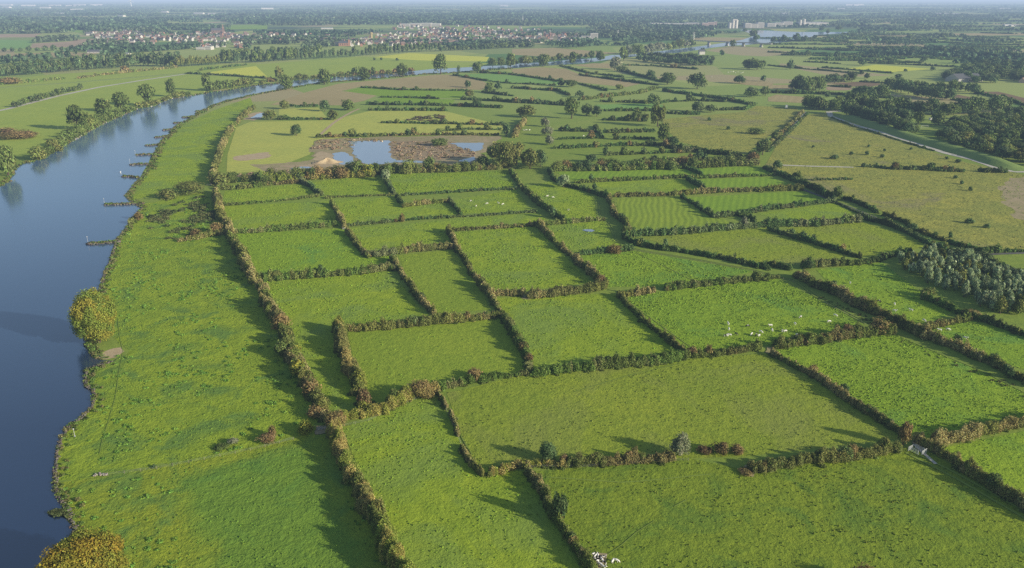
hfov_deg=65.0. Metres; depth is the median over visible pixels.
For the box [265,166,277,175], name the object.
bush
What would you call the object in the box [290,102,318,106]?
hedgerow
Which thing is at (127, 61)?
poplar tree
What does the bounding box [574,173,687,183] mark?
hedgerow
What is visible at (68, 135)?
bush
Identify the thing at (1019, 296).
willow tree
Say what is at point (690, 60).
oak tree
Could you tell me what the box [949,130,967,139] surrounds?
oak tree
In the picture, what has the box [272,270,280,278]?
hedgerow bush
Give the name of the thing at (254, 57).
poplar tree
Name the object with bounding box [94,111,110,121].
bush
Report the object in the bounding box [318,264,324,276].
conifer
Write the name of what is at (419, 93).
field
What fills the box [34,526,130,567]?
broadleaf tree
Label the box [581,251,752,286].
field
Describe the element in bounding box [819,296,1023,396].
weeds
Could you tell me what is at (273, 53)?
poplar tree
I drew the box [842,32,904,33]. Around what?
hedgerow
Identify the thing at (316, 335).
field
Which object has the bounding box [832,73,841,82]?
oak tree
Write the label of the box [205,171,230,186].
bush
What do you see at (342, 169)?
bush
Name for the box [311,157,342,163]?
sand heap
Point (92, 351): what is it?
bank vegetation
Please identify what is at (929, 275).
willow tree
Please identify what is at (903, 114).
oak tree
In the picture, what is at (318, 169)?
bush
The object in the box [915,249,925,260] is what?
willow tree
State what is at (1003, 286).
willow tree
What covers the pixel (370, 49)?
poplar tree
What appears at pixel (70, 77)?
field
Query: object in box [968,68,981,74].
woodland tree
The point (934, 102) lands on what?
oak tree
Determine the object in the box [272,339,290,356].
broadleaf tree
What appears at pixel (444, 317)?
hedgerow
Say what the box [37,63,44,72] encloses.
poplar tree
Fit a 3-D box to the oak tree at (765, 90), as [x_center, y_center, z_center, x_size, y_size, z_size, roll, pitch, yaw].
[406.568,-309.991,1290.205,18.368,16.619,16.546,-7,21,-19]
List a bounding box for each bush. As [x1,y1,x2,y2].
[0,76,20,83]
[0,127,16,133]
[0,129,39,139]
[27,145,46,159]
[43,143,56,153]
[45,138,63,150]
[54,133,68,146]
[57,130,75,141]
[63,126,76,138]
[73,123,87,135]
[77,121,90,130]
[81,113,97,129]
[91,115,103,125]
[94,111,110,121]
[101,107,116,118]
[111,107,123,116]
[122,107,131,111]
[128,218,134,222]
[132,211,143,219]
[133,101,142,107]
[155,188,179,200]
[171,91,180,97]
[173,181,204,195]
[190,229,199,235]
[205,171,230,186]
[209,222,222,230]
[212,442,232,451]
[227,171,238,182]
[227,437,238,444]
[228,172,236,182]
[238,174,249,181]
[249,170,261,181]
[254,431,276,444]
[257,172,264,181]
[258,175,268,182]
[265,77,274,81]
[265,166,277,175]
[267,425,275,434]
[271,313,292,328]
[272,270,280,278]
[281,329,293,340]
[288,166,301,175]
[288,341,302,352]
[294,73,302,78]
[296,418,314,435]
[300,377,321,396]
[304,370,315,378]
[305,166,315,177]
[306,402,324,418]
[313,165,325,179]
[323,166,334,177]
[324,409,347,426]
[334,165,348,177]
[336,71,343,75]
[344,161,352,171]
[349,470,366,488]
[354,388,371,404]
[367,496,385,520]
[372,162,382,174]
[382,162,393,173]
[391,161,398,172]
[397,213,405,221]
[399,159,412,173]
[405,315,414,327]
[407,159,416,169]
[407,379,434,399]
[409,314,417,326]
[421,155,435,167]
[430,137,447,146]
[436,162,448,172]
[446,165,452,171]
[452,163,462,171]
[461,163,469,171]
[464,311,469,318]
[465,367,482,376]
[470,161,478,168]
[473,371,479,380]
[476,157,489,165]
[492,160,501,169]
[501,312,508,319]
[518,341,528,350]
[524,353,533,362]
[551,161,562,171]
[559,454,567,462]
[562,159,571,166]
[566,531,577,541]
[568,536,578,544]
[574,159,585,170]
[577,456,588,465]
[581,159,593,168]
[593,451,604,463]
[595,160,605,165]
[596,275,605,281]
[606,158,620,164]
[606,244,622,253]
[616,65,626,71]
[624,450,632,460]
[628,158,644,166]
[655,160,665,169]
[661,351,668,359]
[666,160,676,169]
[676,155,688,163]
[687,156,698,166]
[687,346,696,353]
[696,445,712,455]
[705,344,712,353]
[710,441,728,455]
[724,155,735,160]
[729,443,743,455]
[736,156,745,164]
[737,466,752,476]
[746,152,759,160]
[747,127,764,133]
[765,457,773,467]
[789,334,808,344]
[808,364,817,370]
[825,282,832,292]
[830,154,838,158]
[830,286,837,293]
[836,444,853,462]
[839,243,845,249]
[841,215,850,221]
[843,323,854,337]
[847,443,857,459]
[853,561,873,567]
[866,406,874,412]
[871,316,892,334]
[876,436,890,447]
[919,287,937,296]
[931,231,938,238]
[961,308,981,318]
[964,218,975,223]
[964,457,977,472]
[986,472,1002,487]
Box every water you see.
[0,36,763,567]
[251,113,262,117]
[333,152,352,164]
[349,140,422,164]
[451,143,483,150]
[459,157,474,161]
[745,30,846,42]
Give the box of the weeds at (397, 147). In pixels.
[239,138,475,175]
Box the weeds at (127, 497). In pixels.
[63,476,377,567]
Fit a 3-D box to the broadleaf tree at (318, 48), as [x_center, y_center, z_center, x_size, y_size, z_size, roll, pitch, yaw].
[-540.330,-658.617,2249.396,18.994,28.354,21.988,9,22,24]
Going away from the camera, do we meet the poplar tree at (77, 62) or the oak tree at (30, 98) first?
the oak tree at (30, 98)
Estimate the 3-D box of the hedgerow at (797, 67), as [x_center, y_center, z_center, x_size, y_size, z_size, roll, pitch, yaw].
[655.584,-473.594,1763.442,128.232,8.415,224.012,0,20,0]
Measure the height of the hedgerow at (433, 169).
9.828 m
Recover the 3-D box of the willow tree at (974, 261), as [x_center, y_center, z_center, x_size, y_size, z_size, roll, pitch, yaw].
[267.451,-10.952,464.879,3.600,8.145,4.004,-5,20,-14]
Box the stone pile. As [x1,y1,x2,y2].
[93,472,107,476]
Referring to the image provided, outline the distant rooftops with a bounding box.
[91,23,589,47]
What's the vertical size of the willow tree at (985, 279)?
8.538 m
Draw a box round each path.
[99,318,122,453]
[607,521,653,554]
[913,444,936,463]
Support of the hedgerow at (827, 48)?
on the ground at (724, 70)
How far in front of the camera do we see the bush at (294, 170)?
698.30 m
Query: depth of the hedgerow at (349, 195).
640.63 m
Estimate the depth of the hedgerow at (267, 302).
350.02 m
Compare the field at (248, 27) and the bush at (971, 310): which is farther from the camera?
the field at (248, 27)
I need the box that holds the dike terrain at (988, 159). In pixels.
[833,115,1023,170]
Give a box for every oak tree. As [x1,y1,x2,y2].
[11,101,18,106]
[26,95,35,102]
[32,93,41,100]
[290,124,300,135]
[319,100,329,110]
[464,80,471,87]
[472,97,481,106]
[494,82,501,88]
[536,149,547,165]
[538,440,557,459]
[549,207,556,217]
[557,78,564,85]
[575,90,584,96]
[581,103,592,114]
[585,154,597,161]
[592,105,601,115]
[636,53,642,59]
[645,69,655,76]
[647,93,660,105]
[656,56,664,62]
[659,72,677,84]
[662,52,670,57]
[665,57,673,62]
[667,136,678,143]
[675,58,683,64]
[685,93,693,100]
[686,57,693,64]
[686,72,707,88]
[692,101,703,110]
[696,58,703,63]
[704,104,716,111]
[733,74,746,82]
[743,87,759,96]
[747,150,760,158]
[755,137,771,154]
[760,85,770,94]
[772,160,782,167]
[788,79,797,88]
[791,74,803,87]
[797,76,814,90]
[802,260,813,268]
[805,76,816,90]
[811,95,825,109]
[812,76,822,90]
[817,99,830,108]
[818,78,827,89]
[826,74,834,82]
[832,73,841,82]
[840,97,854,114]
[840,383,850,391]
[842,74,850,81]
[845,92,861,102]
[845,102,861,115]
[847,71,857,81]
[853,106,868,113]
[856,96,868,105]
[857,85,868,93]
[860,107,872,117]
[863,108,877,120]
[865,95,881,107]
[867,86,877,96]
[869,110,880,120]
[872,100,885,110]
[873,86,882,95]
[875,109,889,120]
[876,117,890,125]
[879,85,891,96]
[880,98,894,108]
[883,77,895,88]
[883,104,895,112]
[884,111,896,123]
[888,115,900,124]
[891,79,898,91]
[894,108,902,114]
[894,117,908,129]
[896,79,908,92]
[896,95,912,109]
[898,109,914,120]
[900,81,914,93]
[901,120,916,131]
[905,102,916,111]
[907,223,918,230]
[909,85,919,95]
[910,123,919,133]
[912,99,924,111]
[914,85,927,96]
[918,101,932,112]
[919,81,929,86]
[922,87,930,97]
[925,85,936,97]
[925,97,940,113]
[932,86,945,97]
[941,127,955,138]
[946,87,956,99]
[947,134,961,144]
[948,115,957,120]
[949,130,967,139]
[952,125,965,131]
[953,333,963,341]
[954,99,971,113]
[955,115,966,121]
[956,81,964,90]
[959,139,976,148]
[963,120,977,126]
[964,71,973,76]
[964,82,971,91]
[967,82,982,93]
[967,109,980,114]
[968,114,979,120]
[969,94,987,110]
[971,75,980,82]
[971,125,980,132]
[972,136,986,149]
[975,62,986,69]
[977,117,988,122]
[978,70,991,75]
[978,111,990,117]
[979,129,995,135]
[981,120,993,124]
[982,67,994,72]
[982,124,997,132]
[985,100,997,111]
[990,95,1008,110]
[991,63,1000,68]
[991,144,997,152]
[994,121,1003,126]
[994,136,1010,146]
[994,143,1012,158]
[996,68,1009,78]
[999,124,1010,128]
[1000,98,1012,110]
[1000,112,1012,118]
[1000,133,1011,138]
[1002,105,1016,111]
[1002,367,1015,377]
[1003,128,1020,138]
[1006,71,1022,79]
[1012,68,1023,74]
[1013,141,1023,147]
[1014,105,1023,113]
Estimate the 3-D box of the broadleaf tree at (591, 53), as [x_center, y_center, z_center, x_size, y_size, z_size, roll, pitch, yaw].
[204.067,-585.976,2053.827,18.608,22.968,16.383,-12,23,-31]
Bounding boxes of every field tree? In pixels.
[749,28,758,36]
[753,33,759,39]
[781,34,786,41]
[787,58,794,68]
[793,33,800,39]
[801,35,808,41]
[804,50,810,55]
[833,51,840,56]
[858,58,866,64]
[895,74,902,78]
[919,55,927,61]
[934,47,947,51]
[940,32,948,37]
[950,47,960,50]
[1005,51,1017,57]
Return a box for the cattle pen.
[908,444,926,453]
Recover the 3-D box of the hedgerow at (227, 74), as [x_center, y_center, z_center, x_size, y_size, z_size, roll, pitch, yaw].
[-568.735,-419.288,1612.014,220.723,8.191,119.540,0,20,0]
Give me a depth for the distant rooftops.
3198.11 m
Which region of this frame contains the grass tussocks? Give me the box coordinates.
[51,100,1023,567]
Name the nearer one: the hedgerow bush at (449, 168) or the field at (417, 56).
the hedgerow bush at (449, 168)
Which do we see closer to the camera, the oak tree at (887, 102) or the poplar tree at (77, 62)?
the oak tree at (887, 102)
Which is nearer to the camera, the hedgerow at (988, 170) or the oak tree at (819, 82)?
the hedgerow at (988, 170)
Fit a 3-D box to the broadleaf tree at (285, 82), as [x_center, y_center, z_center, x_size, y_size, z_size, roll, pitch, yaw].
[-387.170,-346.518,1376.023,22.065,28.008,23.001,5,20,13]
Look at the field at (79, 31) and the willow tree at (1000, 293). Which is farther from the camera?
the field at (79, 31)
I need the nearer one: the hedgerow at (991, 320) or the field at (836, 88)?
the hedgerow at (991, 320)
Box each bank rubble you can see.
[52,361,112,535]
[99,169,149,290]
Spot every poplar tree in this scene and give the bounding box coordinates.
[0,65,5,75]
[4,65,11,74]
[11,65,16,74]
[13,62,21,74]
[17,65,25,72]
[25,63,34,74]
[33,63,39,73]
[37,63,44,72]
[41,61,49,72]
[45,56,54,63]
[50,61,58,71]
[55,59,63,71]
[59,61,66,71]
[65,104,88,124]
[66,62,73,70]
[72,58,81,70]
[81,57,87,68]
[86,60,92,68]
[88,53,95,61]
[94,98,111,113]
[95,59,102,68]
[106,57,115,67]
[111,91,129,108]
[112,60,117,67]
[116,56,123,65]
[117,50,125,57]
[124,57,129,66]
[129,57,134,66]
[131,53,139,66]
[136,83,155,105]
[138,53,145,65]
[142,56,150,64]
[147,52,155,63]
[152,55,159,65]
[157,55,162,65]
[161,57,166,64]
[165,78,175,96]
[173,56,180,64]
[195,55,201,65]
[201,73,210,90]
[205,55,210,64]
[221,50,226,61]
[225,49,232,61]
[230,51,237,61]
[241,51,247,60]
[251,51,257,60]
[265,50,271,59]
[270,49,275,60]
[274,66,283,80]
[275,52,280,60]
[283,48,291,60]
[289,49,294,59]
[293,48,297,59]
[303,47,307,57]
[351,46,356,54]
[368,44,372,54]
[376,44,380,52]
[384,43,388,52]
[404,43,408,50]
[432,53,447,73]
[502,122,510,135]
[506,53,515,68]
[552,491,568,519]
[564,97,579,118]
[569,52,576,64]
[603,143,607,154]
[619,46,628,60]
[650,104,665,126]
[897,421,912,445]
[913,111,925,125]
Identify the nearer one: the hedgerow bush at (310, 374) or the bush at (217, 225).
the hedgerow bush at (310, 374)
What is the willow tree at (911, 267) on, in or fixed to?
on the ground at (724, 70)
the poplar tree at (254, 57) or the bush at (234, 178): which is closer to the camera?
the bush at (234, 178)
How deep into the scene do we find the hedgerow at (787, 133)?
926.96 m
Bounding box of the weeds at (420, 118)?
[406,114,445,120]
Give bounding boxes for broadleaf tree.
[0,144,16,175]
[21,97,28,103]
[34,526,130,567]
[54,88,63,94]
[67,286,117,342]
[206,81,214,90]
[214,80,223,89]
[224,79,230,87]
[230,80,238,86]
[241,77,247,84]
[262,109,277,119]
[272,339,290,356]
[279,74,292,89]
[279,99,289,108]
[288,358,304,375]
[315,43,322,53]
[317,68,331,84]
[326,109,337,119]
[341,99,354,109]
[350,159,363,174]
[351,66,357,73]
[357,66,370,80]
[362,164,373,175]
[389,388,397,395]
[396,62,407,76]
[465,89,473,96]
[472,60,482,72]
[477,154,487,162]
[484,82,493,90]
[486,57,497,65]
[486,141,503,161]
[495,141,518,167]
[497,57,504,65]
[518,55,532,64]
[519,148,540,168]
[538,53,548,66]
[555,53,563,59]
[565,80,577,86]
[588,50,594,58]
[596,50,604,59]
[615,83,623,88]
[621,225,630,234]
[626,45,632,53]
[631,44,638,53]
[631,109,642,118]
[636,47,644,53]
[644,45,650,52]
[647,43,655,51]
[654,42,662,49]
[658,122,669,140]
[660,42,666,50]
[665,42,672,49]
[670,41,677,48]
[675,39,685,47]
[683,39,690,47]
[688,39,695,46]
[730,39,736,46]
[741,57,755,68]
[750,59,764,68]
[792,170,801,177]
[801,95,813,106]
[805,96,816,108]
[831,99,840,110]
[831,186,843,198]
[833,95,843,101]
[892,96,906,107]
[913,80,920,85]
[930,109,946,124]
[934,81,945,88]
[934,102,945,111]
[934,129,942,137]
[943,101,958,114]
[944,120,959,127]
[946,79,959,89]
[953,104,961,114]
[956,122,968,126]
[962,131,976,141]
[964,99,978,111]
[977,98,988,109]
[977,141,993,152]
[979,134,994,142]
[981,133,996,143]
[993,133,1000,140]
[996,127,1005,134]
[997,143,1016,156]
[1005,117,1022,123]
[1012,147,1023,162]
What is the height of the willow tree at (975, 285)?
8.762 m
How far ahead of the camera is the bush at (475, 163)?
734.97 m
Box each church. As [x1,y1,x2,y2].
[211,24,223,33]
[338,34,349,45]
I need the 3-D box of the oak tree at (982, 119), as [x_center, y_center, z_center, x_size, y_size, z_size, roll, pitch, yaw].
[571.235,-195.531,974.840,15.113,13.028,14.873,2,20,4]
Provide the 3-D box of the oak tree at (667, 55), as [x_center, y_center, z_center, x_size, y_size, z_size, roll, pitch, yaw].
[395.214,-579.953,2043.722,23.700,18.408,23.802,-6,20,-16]
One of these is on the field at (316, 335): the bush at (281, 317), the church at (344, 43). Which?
the bush at (281, 317)
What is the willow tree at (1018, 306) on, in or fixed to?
on the ground at (724, 70)
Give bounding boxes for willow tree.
[381,169,390,180]
[511,141,524,159]
[516,105,536,115]
[540,117,548,125]
[541,125,552,135]
[545,134,553,144]
[556,174,570,186]
[610,56,622,69]
[668,431,691,455]
[741,216,748,226]
[897,250,904,263]
[901,258,909,269]
[908,262,917,271]
[910,252,914,263]
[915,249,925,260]
[915,261,926,275]
[923,266,933,282]
[926,246,933,254]
[926,260,933,271]
[930,251,939,259]
[932,259,937,270]
[933,267,941,279]
[934,272,942,286]
[936,256,944,268]
[940,248,946,258]
[941,278,950,289]
[942,273,948,281]
[944,263,950,274]
[945,255,953,266]
[947,249,953,256]
[949,260,956,268]
[951,271,958,284]
[951,274,962,286]
[951,278,957,289]
[956,256,964,267]
[959,269,967,279]
[960,272,966,285]
[961,280,970,296]
[962,248,970,258]
[962,261,970,267]
[967,253,975,260]
[967,268,974,278]
[969,276,983,288]
[971,258,977,266]
[971,280,979,292]
[973,289,981,300]
[974,254,981,262]
[974,268,980,276]
[975,262,982,271]
[976,294,984,306]
[980,257,987,264]
[980,264,987,275]
[981,274,990,287]
[982,292,989,303]
[985,290,996,307]
[987,279,996,288]
[988,262,995,273]
[989,299,996,309]
[991,283,1003,290]
[992,265,1002,278]
[995,295,1007,313]
[996,275,1001,282]
[996,290,1003,300]
[1000,282,1005,295]
[1002,264,1009,278]
[1003,269,1011,279]
[1005,278,1011,288]
[1005,295,1015,311]
[1006,289,1013,297]
[1010,267,1018,277]
[1010,282,1017,294]
[1011,274,1021,282]
[1011,299,1023,314]
[1015,294,1023,301]
[1016,288,1022,297]
[1017,280,1023,292]
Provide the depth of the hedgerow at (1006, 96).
1256.35 m
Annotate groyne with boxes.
[86,239,121,244]
[104,202,144,205]
[121,174,139,177]
[129,162,147,165]
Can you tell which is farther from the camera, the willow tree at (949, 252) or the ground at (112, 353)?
the willow tree at (949, 252)
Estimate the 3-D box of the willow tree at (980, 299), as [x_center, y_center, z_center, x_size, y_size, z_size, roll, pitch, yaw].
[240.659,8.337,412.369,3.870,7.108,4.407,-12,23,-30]
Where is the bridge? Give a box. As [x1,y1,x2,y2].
[688,40,772,46]
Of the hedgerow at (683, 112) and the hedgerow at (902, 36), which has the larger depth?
the hedgerow at (902, 36)
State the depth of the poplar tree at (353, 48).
2146.13 m
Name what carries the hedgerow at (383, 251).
on the ground at (724, 70)
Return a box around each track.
[320,109,358,134]
[546,474,710,482]
[566,187,866,323]
[569,187,866,321]
[574,363,682,391]
[631,303,690,346]
[896,334,1023,391]
[906,452,1023,517]
[909,449,1019,508]
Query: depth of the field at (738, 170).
737.54 m
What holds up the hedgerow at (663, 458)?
on the ground at (724, 70)
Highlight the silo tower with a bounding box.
[728,19,737,27]
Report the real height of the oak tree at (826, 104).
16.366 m
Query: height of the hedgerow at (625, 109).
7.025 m
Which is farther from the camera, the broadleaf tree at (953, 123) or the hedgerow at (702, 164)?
the broadleaf tree at (953, 123)
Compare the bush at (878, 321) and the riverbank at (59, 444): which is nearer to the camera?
the riverbank at (59, 444)
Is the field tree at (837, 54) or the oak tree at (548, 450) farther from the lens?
the field tree at (837, 54)
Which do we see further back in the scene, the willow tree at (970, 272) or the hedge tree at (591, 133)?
the hedge tree at (591, 133)
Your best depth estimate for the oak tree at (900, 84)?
1329.51 m
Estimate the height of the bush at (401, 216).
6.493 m
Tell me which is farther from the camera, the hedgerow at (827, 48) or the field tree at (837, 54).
the hedgerow at (827, 48)
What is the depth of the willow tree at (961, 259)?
465.99 m
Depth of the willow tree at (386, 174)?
691.58 m
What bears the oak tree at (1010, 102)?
on the ground at (724, 70)
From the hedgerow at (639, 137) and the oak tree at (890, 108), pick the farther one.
the oak tree at (890, 108)
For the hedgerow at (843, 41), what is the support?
on the ground at (724, 70)
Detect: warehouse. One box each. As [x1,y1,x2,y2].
[196,46,213,49]
[796,22,828,26]
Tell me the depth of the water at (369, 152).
827.21 m
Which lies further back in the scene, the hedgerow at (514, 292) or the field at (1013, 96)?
the field at (1013, 96)
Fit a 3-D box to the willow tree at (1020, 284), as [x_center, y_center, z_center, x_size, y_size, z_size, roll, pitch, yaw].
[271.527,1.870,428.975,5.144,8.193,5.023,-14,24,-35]
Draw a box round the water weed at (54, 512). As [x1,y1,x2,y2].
[47,507,69,517]
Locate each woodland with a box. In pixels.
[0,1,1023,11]
[0,8,1023,19]
[0,16,234,62]
[82,30,267,49]
[209,11,725,37]
[565,30,740,46]
[629,16,1023,34]
[836,32,1023,62]
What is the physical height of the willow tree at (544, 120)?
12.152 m
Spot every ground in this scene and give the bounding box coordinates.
[0,0,1023,567]
[97,347,123,358]
[233,152,271,160]
[244,112,261,119]
[280,151,341,167]
[314,425,327,433]
[388,140,474,160]
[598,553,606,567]
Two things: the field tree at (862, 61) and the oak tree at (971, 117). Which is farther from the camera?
the field tree at (862, 61)
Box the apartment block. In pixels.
[564,33,597,38]
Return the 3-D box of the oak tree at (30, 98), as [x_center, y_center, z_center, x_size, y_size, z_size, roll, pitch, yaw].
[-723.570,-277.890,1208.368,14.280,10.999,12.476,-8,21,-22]
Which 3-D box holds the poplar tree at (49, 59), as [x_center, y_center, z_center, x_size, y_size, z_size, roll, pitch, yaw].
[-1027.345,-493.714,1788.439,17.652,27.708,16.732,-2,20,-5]
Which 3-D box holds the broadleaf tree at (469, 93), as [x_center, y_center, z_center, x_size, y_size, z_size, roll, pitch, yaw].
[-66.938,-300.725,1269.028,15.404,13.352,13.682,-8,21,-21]
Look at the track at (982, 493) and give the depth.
261.73 m
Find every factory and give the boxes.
[401,23,440,26]
[649,23,698,24]
[701,21,716,26]
[743,22,764,27]
[765,21,792,26]
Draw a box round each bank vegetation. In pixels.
[0,73,394,185]
[50,361,114,542]
[83,295,109,359]
[98,169,149,293]
[147,67,512,168]
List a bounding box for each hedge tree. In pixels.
[348,128,354,135]
[435,128,441,134]
[456,122,463,128]
[587,130,595,137]
[612,131,618,139]
[620,146,627,154]
[641,146,646,153]
[659,146,664,151]
[662,138,669,145]
[677,142,685,149]
[696,150,703,158]
[771,131,778,138]
[997,166,1003,172]
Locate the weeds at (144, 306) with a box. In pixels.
[86,197,298,461]
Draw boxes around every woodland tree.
[253,46,259,53]
[641,55,647,61]
[651,55,656,62]
[689,53,697,59]
[940,70,955,77]
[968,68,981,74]
[984,73,998,82]
[1012,64,1023,68]
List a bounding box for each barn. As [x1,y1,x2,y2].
[87,49,102,52]
[945,73,982,81]
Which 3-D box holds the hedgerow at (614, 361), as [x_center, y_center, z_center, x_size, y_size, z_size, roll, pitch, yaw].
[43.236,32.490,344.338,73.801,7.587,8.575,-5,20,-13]
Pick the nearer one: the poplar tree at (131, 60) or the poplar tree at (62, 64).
the poplar tree at (62, 64)
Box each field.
[0,34,41,37]
[0,40,31,48]
[0,52,96,57]
[0,63,255,86]
[0,74,269,155]
[31,39,145,47]
[56,191,319,479]
[58,423,386,567]
[67,29,119,33]
[132,98,252,199]
[195,56,487,78]
[208,66,266,76]
[209,25,266,29]
[223,184,314,202]
[224,201,339,229]
[226,111,502,173]
[238,228,388,273]
[250,135,501,171]
[263,271,428,413]
[271,75,485,104]
[279,108,326,117]
[314,175,390,195]
[335,197,457,223]
[342,394,578,567]
[347,88,465,97]
[347,316,524,402]
[350,213,547,250]
[377,97,454,103]
[379,53,488,61]
[389,171,512,193]
[398,250,489,312]
[410,190,532,212]
[447,353,899,469]
[455,226,589,290]
[459,73,556,83]
[497,294,675,368]
[512,48,612,57]
[512,67,639,86]
[529,180,596,218]
[536,446,1023,567]
[549,221,623,252]
[556,169,696,180]
[577,63,610,67]
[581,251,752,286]
[596,179,698,194]
[597,103,667,108]
[617,197,728,230]
[627,279,863,350]
[638,228,848,264]
[663,106,798,153]
[687,191,824,213]
[695,37,742,40]
[697,166,771,174]
[699,177,790,188]
[726,79,772,86]
[759,203,855,219]
[766,112,1023,248]
[768,85,793,88]
[768,95,804,102]
[776,334,1023,438]
[786,222,929,255]
[817,262,952,323]
[825,87,851,89]
[834,82,879,86]
[850,65,925,71]
[932,321,1023,368]
[945,431,1023,492]
[948,33,1023,34]
[954,94,970,98]
[984,92,1023,102]
[997,177,1023,219]
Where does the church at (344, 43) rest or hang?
on the ground at (724, 70)
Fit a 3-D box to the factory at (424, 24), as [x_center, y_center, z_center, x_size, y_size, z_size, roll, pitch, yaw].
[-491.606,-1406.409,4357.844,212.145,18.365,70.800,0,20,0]
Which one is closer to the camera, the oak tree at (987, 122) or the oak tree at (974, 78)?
the oak tree at (987, 122)
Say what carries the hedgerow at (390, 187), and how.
on the ground at (724, 70)
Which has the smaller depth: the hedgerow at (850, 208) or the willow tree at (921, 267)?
the willow tree at (921, 267)
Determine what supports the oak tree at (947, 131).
on the ground at (724, 70)
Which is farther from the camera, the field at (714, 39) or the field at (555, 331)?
the field at (714, 39)
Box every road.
[0,74,183,110]
[783,165,853,167]
[804,189,1023,254]
[826,111,1023,171]
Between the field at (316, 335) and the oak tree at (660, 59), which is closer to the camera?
the field at (316, 335)
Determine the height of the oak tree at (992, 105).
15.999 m
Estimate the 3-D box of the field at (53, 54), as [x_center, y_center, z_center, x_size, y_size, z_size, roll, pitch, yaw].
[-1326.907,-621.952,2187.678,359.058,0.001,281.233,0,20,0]
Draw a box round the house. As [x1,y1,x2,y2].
[698,49,704,54]
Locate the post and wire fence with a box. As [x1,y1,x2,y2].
[107,438,293,473]
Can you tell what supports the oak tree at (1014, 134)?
on the ground at (724, 70)
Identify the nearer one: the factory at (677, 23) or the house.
the house
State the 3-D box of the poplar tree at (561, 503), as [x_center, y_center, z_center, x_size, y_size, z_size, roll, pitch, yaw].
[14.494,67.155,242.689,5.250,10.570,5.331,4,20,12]
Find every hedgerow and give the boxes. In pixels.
[0,76,65,84]
[76,65,177,78]
[176,228,225,241]
[184,71,273,78]
[199,63,246,70]
[208,104,255,183]
[211,186,258,284]
[217,181,261,189]
[223,193,319,205]
[227,178,300,189]
[235,220,337,233]
[254,278,331,421]
[256,167,375,181]
[257,261,397,280]
[275,116,330,119]
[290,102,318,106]
[299,177,323,195]
[315,131,499,137]
[323,380,440,425]
[324,192,392,198]
[325,416,416,567]
[329,197,346,227]
[331,315,375,410]
[345,226,370,257]
[346,209,536,226]
[346,310,505,331]
[360,85,467,90]
[365,245,397,256]
[366,100,447,105]
[368,106,447,110]
[372,162,502,173]
[379,95,439,98]
[380,120,443,123]
[380,169,395,194]
[388,254,436,314]
[391,240,453,253]
[395,193,405,206]
[400,186,516,195]
[402,198,449,206]
[434,368,532,391]
[436,388,486,476]
[445,120,500,124]
[445,224,477,280]
[446,126,501,130]
[447,195,462,214]
[449,102,503,107]
[452,73,556,85]
[452,220,535,230]
[460,96,510,101]
[475,274,503,311]
[479,70,608,90]
[481,89,513,95]
[487,458,567,477]
[492,287,525,296]
[498,312,534,371]
[508,168,566,219]
[511,85,570,95]
[511,98,567,105]
[511,115,527,137]
[523,460,597,567]
[525,279,607,298]
[530,346,687,377]
[535,217,608,284]
[544,215,605,225]
[547,166,608,197]
[551,156,759,171]
[553,143,602,148]
[557,136,598,139]
[558,125,596,131]
[559,64,624,77]
[566,446,675,468]
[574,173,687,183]
[578,73,658,85]
[578,86,658,99]
[578,243,633,254]
[593,124,604,138]
[599,98,648,103]
[600,107,652,110]
[601,116,647,120]
[602,126,655,132]
[605,150,672,155]
[606,193,631,228]
[607,140,652,146]
[613,135,655,139]
[613,183,803,196]
[616,284,655,297]
[616,290,687,350]
[620,230,716,257]
[622,69,666,82]
[623,63,697,69]
[630,213,862,237]
[632,156,712,162]
[649,138,734,154]
[659,98,726,102]
[662,86,753,103]
[664,270,780,290]
[665,110,699,114]
[673,144,699,152]
[680,192,713,216]
[684,165,703,174]
[685,175,706,187]
[685,339,762,358]
[690,171,777,178]
[707,102,756,110]
[712,196,835,218]
[716,252,771,270]
[724,151,746,158]
[734,211,756,222]
[746,440,903,474]
[759,109,804,151]
[760,36,832,38]
[762,165,835,198]
[763,260,792,270]
[765,42,853,44]
[766,225,862,257]
[767,50,830,53]
[767,64,859,73]
[767,111,809,151]
[768,46,848,50]
[768,347,899,434]
[770,89,845,94]
[771,38,830,40]
[771,320,897,348]
[780,53,843,55]
[792,269,892,320]
[798,38,848,40]
[800,255,870,268]
[803,60,841,63]
[808,55,882,59]
[811,176,852,180]
[813,47,862,49]
[814,53,880,56]
[817,34,876,35]
[821,40,898,42]
[821,66,893,73]
[822,36,903,37]
[824,57,897,60]
[827,84,850,87]
[828,91,894,98]
[831,116,934,150]
[834,52,894,54]
[835,200,867,215]
[840,194,880,213]
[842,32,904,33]
[844,48,881,50]
[855,54,921,57]
[859,35,938,37]
[859,79,883,82]
[860,45,912,46]
[860,45,921,48]
[861,162,964,171]
[863,213,951,247]
[866,61,958,66]
[866,246,912,263]
[878,60,922,62]
[880,56,906,58]
[881,211,946,241]
[889,311,1023,384]
[896,37,950,39]
[912,431,1023,512]
[920,290,981,320]
[923,312,972,328]
[930,56,962,58]
[931,414,1023,446]
[936,35,1009,36]
[938,244,1023,270]
[939,58,960,59]
[946,238,1023,252]
[949,50,1016,52]
[951,96,990,101]
[960,46,1020,49]
[971,44,1023,46]
[972,41,1023,42]
[974,90,1023,104]
[977,167,1007,172]
[981,31,1016,33]
[981,313,1023,335]
[994,46,1023,48]
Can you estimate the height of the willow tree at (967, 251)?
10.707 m
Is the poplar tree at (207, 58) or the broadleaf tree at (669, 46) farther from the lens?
the broadleaf tree at (669, 46)
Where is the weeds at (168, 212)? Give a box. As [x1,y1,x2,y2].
[147,195,215,239]
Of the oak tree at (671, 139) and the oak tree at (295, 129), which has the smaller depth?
the oak tree at (671, 139)
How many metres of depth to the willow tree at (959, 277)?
436.98 m

